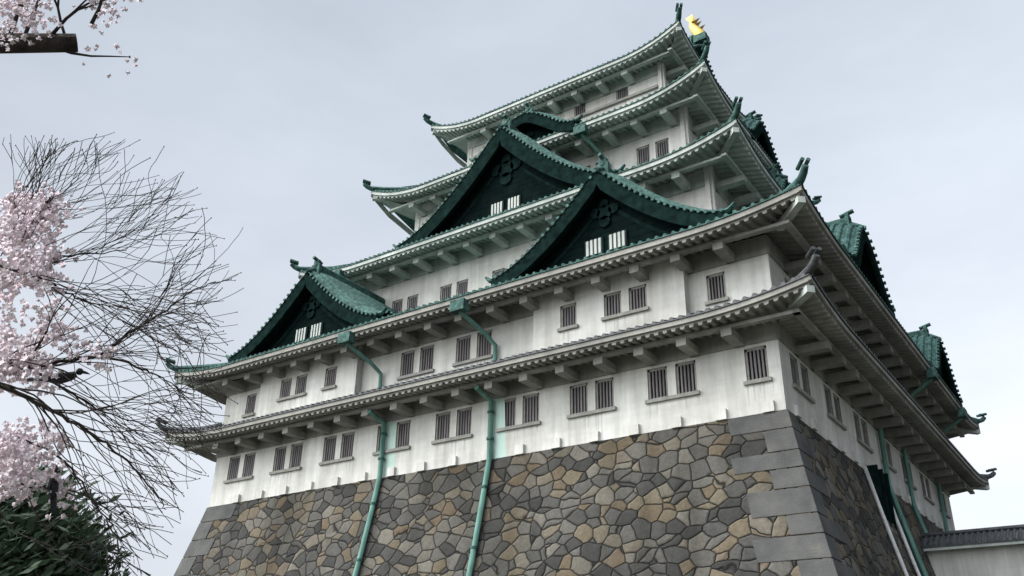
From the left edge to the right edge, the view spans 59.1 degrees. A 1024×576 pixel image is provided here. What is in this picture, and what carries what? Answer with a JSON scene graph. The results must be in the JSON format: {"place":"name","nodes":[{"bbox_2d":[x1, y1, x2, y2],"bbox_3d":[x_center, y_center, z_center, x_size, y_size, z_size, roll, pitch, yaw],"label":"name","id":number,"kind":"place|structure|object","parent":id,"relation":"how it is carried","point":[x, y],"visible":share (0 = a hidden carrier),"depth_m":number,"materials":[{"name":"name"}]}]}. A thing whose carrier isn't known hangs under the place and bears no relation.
{"place":"outdoors","nodes":[
{"label":"outdoors","id":0,"kind":"place"},
{"bbox_2d":[0,0,1023,575],"label":"sky","id":1,"kind":"structure","parent":0,"point":[907,115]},
{"label":"ground","id":2,"kind":"structure","parent":0,"visible":0},
{"bbox_2d":[0,449,141,575],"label":"evergreen tree","id":3,"kind":"object","parent":2,"relation":"on","point":[20,555],"visible":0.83,"depth_m":10.87,"materials":[{"name":"green plant"}]},
{"bbox_2d":[0,0,242,575],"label":"cherry tree","id":4,"kind":"object","parent":2,"relation":"on","point":[26,213],"visible":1,"depth_m":7.29,"materials":[{"name":"pink plant"}]},
{"bbox_2d":[43,464,60,512],"bbox_3d":[-3.689,1.603,7.241,0.150,0.403,0.102,-16,-31,31],"label":"crow","id":5,"kind":"object","parent":4,"relation":"attached to","point":[53,485],"visible":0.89,"depth_m":7.20,"materials":[{"name":"black"}]},
{"bbox_2d":[26,368,89,389],"bbox_3d":[-3.817,0.750,7.583,0.485,0.202,0.120,6,-26,-9],"label":"crow","id":6,"kind":"object","parent":4,"relation":"on","point":[62,379],"visible":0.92,"depth_m":7.56,"materials":[{"name":"black"}]},
{"bbox_2d":[174,409,942,575],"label":"stone base","id":7,"kind":"object","parent":2,"relation":"on","point":[785,492],"visible":0.87,"depth_m":40.41,"materials":[{"name":"stone"}]},
{"bbox_2d":[209,58,954,530],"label":"castle walls","id":8,"kind":"structure","parent":7,"relation":"on","point":[751,380],"depth_m":46.74,"materials":[{"name":"white paint"}]},
{"bbox_2d":[156,3,996,496],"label":"tiered roofs","id":9,"kind":"structure","parent":8,"relation":"on","point":[870,363],"depth_m":50.08,"materials":[{"name":"green metal"}]},
{"bbox_2d":[226,101,962,405],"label":"gables","id":10,"kind":"object","parent":9,"relation":"on","point":[607,208],"visible":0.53,"depth_m":56.66,"materials":[{"name":"green metal"}]},
{"bbox_2d":[686,15,709,44],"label":"roof ornament","id":11,"kind":"object","parent":9,"relation":"on","point":[699,34],"visible":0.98,"depth_m":70.23,"materials":[{"name":"gold metal"}]},
{"bbox_2d":[334,123,967,575],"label":"drainpipes","id":12,"kind":"object","parent":8,"relation":"attached to","point":[882,489],"visible":0.84,"depth_m":46.82,"materials":[{"name":"green metal"}]},
{"bbox_2d":[921,524,1023,575],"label":"boundary wall","id":13,"kind":"structure","parent":2,"relation":"on","point":[994,551],"depth_m":48.66,"materials":[{"name":"paint"}]}
]}

